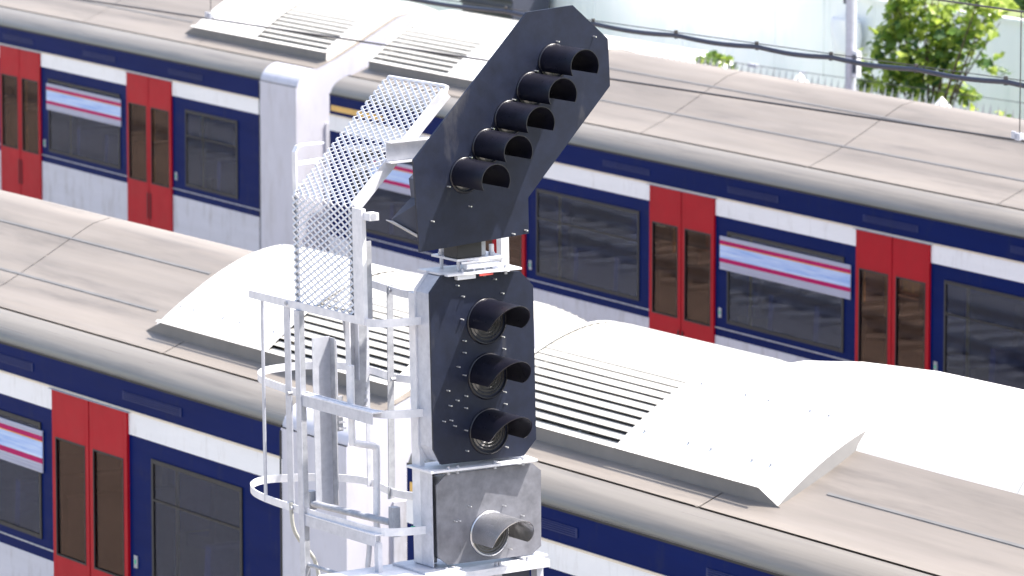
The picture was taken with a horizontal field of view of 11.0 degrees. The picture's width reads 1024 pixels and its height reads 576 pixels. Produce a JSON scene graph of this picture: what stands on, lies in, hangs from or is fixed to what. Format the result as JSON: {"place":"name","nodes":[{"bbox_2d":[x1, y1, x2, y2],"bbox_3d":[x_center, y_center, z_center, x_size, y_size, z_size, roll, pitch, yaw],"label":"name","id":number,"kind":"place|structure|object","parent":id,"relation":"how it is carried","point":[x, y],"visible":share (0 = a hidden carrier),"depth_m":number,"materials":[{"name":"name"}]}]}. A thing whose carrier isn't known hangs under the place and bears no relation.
{"place":"outdoors","nodes":[
{"label":"outdoors","id":0,"kind":"place"},
{"bbox_2d":[460,0,548,20],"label":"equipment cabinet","id":1,"kind":"object","parent":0,"point":[529,5],"visible":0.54,"depth_m":74.88,"materials":[{"name":"black metal"}]},
{"bbox_2d":[79,0,1023,89],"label":"embankment","id":2,"kind":"structure","parent":0,"point":[1013,14],"depth_m":97.37,"materials":[{"name":"green plant"}]},
{"bbox_2d":[80,47,1020,121],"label":"palisade fence","id":3,"kind":"object","parent":2,"relation":"on","point":[941,101],"visible":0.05,"depth_m":61.07,"materials":[{"name":"grey metal"}]},
{"bbox_2d":[399,0,1023,119],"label":"hoarding","id":4,"kind":"object","parent":2,"relation":"on","point":[802,24],"visible":0.02,"depth_m":69.74,"materials":[{"name":"white"}]},
{"bbox_2d":[649,51,1022,102],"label":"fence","id":5,"kind":"object","parent":4,"relation":"attached to","point":[755,65],"visible":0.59,"depth_m":60.73,"materials":[{"name":"metal"}]},
{"bbox_2d":[830,16,861,55],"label":"banner sheet","id":6,"kind":"object","parent":4,"relation":"attached to","point":[838,29],"visible":0.61,"depth_m":68.28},
{"bbox_2d":[692,50,737,69],"bbox_3d":[2.458,-1.599,65.130,0.566,2.641,0.713,-4,9,-28],"label":"young shrub","id":7,"kind":"object","parent":2,"relation":"on","point":[714,55],"visible":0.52,"depth_m":64.84,"materials":[{"name":"green plant"}]},
{"bbox_2d":[843,0,860,90],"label":"lineside pole","id":8,"kind":"object","parent":2,"relation":"on","point":[852,72],"visible":0.36,"depth_m":56.96,"materials":[{"name":"metal"}]},
{"bbox_2d":[856,0,1018,116],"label":"sapling tree","id":9,"kind":"object","parent":2,"relation":"on","point":[900,26],"visible":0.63,"depth_m":61.91,"materials":[{"name":"green plant"}]},
{"bbox_2d":[967,0,1023,18],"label":"dark tree","id":10,"kind":"object","parent":2,"relation":"on","point":[1020,3],"visible":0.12,"depth_m":67.20,"materials":[{"name":"green plant"}]},
{"bbox_2d":[82,0,1023,141],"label":"overhead wire","id":11,"kind":"object","parent":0,"point":[1018,137],"visible":1,"depth_m":39.87,"materials":[{"name":"metal"}]},
{"bbox_2d":[604,35,731,67],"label":"parked van","id":12,"kind":"object","parent":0,"point":[667,48],"depth_m":70.32,"materials":[{"name":"white paint"}]},
{"bbox_2d":[407,0,1023,87],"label":"aerial cable","id":13,"kind":"object","parent":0,"point":[916,68],"visible":0.88,"depth_m":40.07,"materials":[{"name":"metal"}]},
{"label":"ground","id":14,"kind":"structure","parent":0,"visible":0},
{"bbox_2d":[248,5,609,575],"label":"railway signal","id":15,"kind":"object","parent":14,"relation":"on","point":[483,157],"visible":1,"depth_m":24.71,"materials":[{"name":"black metal"}]},
{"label":"track","id":16,"kind":"structure","parent":0,"visible":0},
{"bbox_2d":[0,0,439,253],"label":"train coach","id":17,"kind":"object","parent":16,"relation":"on","point":[129,136],"visible":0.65,"depth_m":60.64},
{"bbox_2d":[0,44,41,199],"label":"door","id":18,"kind":"structure","parent":17,"relation":"in","point":[20,69],"depth_m":64.14,"materials":[{"name":"red paint"}]},
{"bbox_2d":[48,79,120,168],"bbox_3d":[-5.025,-1.930,62.543,0.010,0.870,2.040,-4,9,-28],"label":"window","id":19,"kind":"structure","parent":17,"relation":"in","point":[49,80],"depth_m":62.47,"materials":[{"name":"black metal"}]},
{"bbox_2d":[124,71,172,231],"bbox_3d":[-4.148,-1.382,60.990,0.034,2.088,1.280,-4,9,-28],"label":"door","id":20,"kind":"structure","parent":17,"relation":"in","point":[148,99],"depth_m":60.94,"materials":[{"name":"red paint"}]},
{"bbox_2d":[185,109,237,198],"bbox_3d":[-3.360,-1.497,59.535,0.010,0.870,1.350,-4,9,-28],"label":"window","id":21,"kind":"structure","parent":17,"relation":"in","point":[186,111],"depth_m":59.52,"materials":[{"name":"black metal"}]},
{"bbox_2d":[328,10,1023,389],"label":"train coach","id":22,"kind":"object","parent":16,"relation":"on","point":[784,232],"visible":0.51,"depth_m":49.98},
{"bbox_2d":[352,151,417,244],"bbox_3d":[-1.255,-0.950,55.743,0.010,0.870,1.800,-4,9,-28],"label":"window","id":23,"kind":"structure","parent":22,"relation":"in","point":[367,230],"depth_m":55.96,"materials":[{"name":"black metal"}]},
{"bbox_2d":[485,234,525,276],"bbox_3d":[-0.158,-0.345,53.790,0.034,2.088,1.280,-4,9,-28],"label":"door","id":24,"kind":"structure","parent":22,"relation":"in","point":[517,244],"depth_m":53.40,"materials":[{"name":"red paint"}]},
{"bbox_2d":[536,188,639,300],"bbox_3d":[0.730,-0.432,52.143,0.010,0.870,2.040,-4,9,-28],"label":"window","id":25,"kind":"structure","parent":22,"relation":"in","point":[637,298],"depth_m":52.02,"materials":[{"name":"black metal"}]},
{"bbox_2d":[648,184,716,343],"bbox_3d":[1.602,0.117,50.584,0.034,2.088,1.280,-4,9,-28],"label":"door","id":26,"kind":"structure","parent":22,"relation":"in","point":[682,224],"depth_m":50.52,"materials":[{"name":"red paint"}]},
{"bbox_2d":[726,231,844,352],"bbox_3d":[2.497,0.028,48.948,0.010,0.870,2.040,-4,9,-28],"label":"window","id":27,"kind":"structure","parent":22,"relation":"in","point":[841,350],"depth_m":48.88,"materials":[{"name":"black metal"}]},
{"bbox_2d":[853,228,930,369],"bbox_3d":[3.367,0.578,47.384,0.034,2.088,1.280,-4,9,-28],"label":"door","id":28,"kind":"structure","parent":22,"relation":"in","point":[893,289],"depth_m":47.32,"materials":[{"name":"red paint"}]},
{"bbox_2d":[943,280,1023,372],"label":"window","id":29,"kind":"structure","parent":22,"relation":"in","point":[946,282],"depth_m":46.35,"materials":[{"name":"black metal"}]},
{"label":"track","id":30,"kind":"structure","parent":0,"visible":0},
{"bbox_2d":[0,190,587,575],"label":"train coach","id":31,"kind":"object","parent":30,"relation":"on","point":[131,431],"visible":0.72,"depth_m":38.34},
{"bbox_2d":[0,409,42,538],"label":"window","id":32,"kind":"structure","parent":31,"relation":"in","point":[2,412],"depth_m":39.40,"materials":[{"name":"black metal"}]},
{"bbox_2d":[49,388,130,575],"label":"door","id":33,"kind":"structure","parent":31,"relation":"in","point":[91,460],"depth_m":38.55,"materials":[{"name":"red paint"}]},
{"bbox_2d":[151,459,242,575],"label":"window","id":34,"kind":"structure","parent":31,"relation":"in","point":[153,461],"depth_m":37.22,"materials":[{"name":"black metal"}]},
{"bbox_2d":[406,321,1023,575],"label":"train coach","id":35,"kind":"object","parent":30,"relation":"on","point":[656,452],"visible":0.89,"depth_m":32.13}
]}

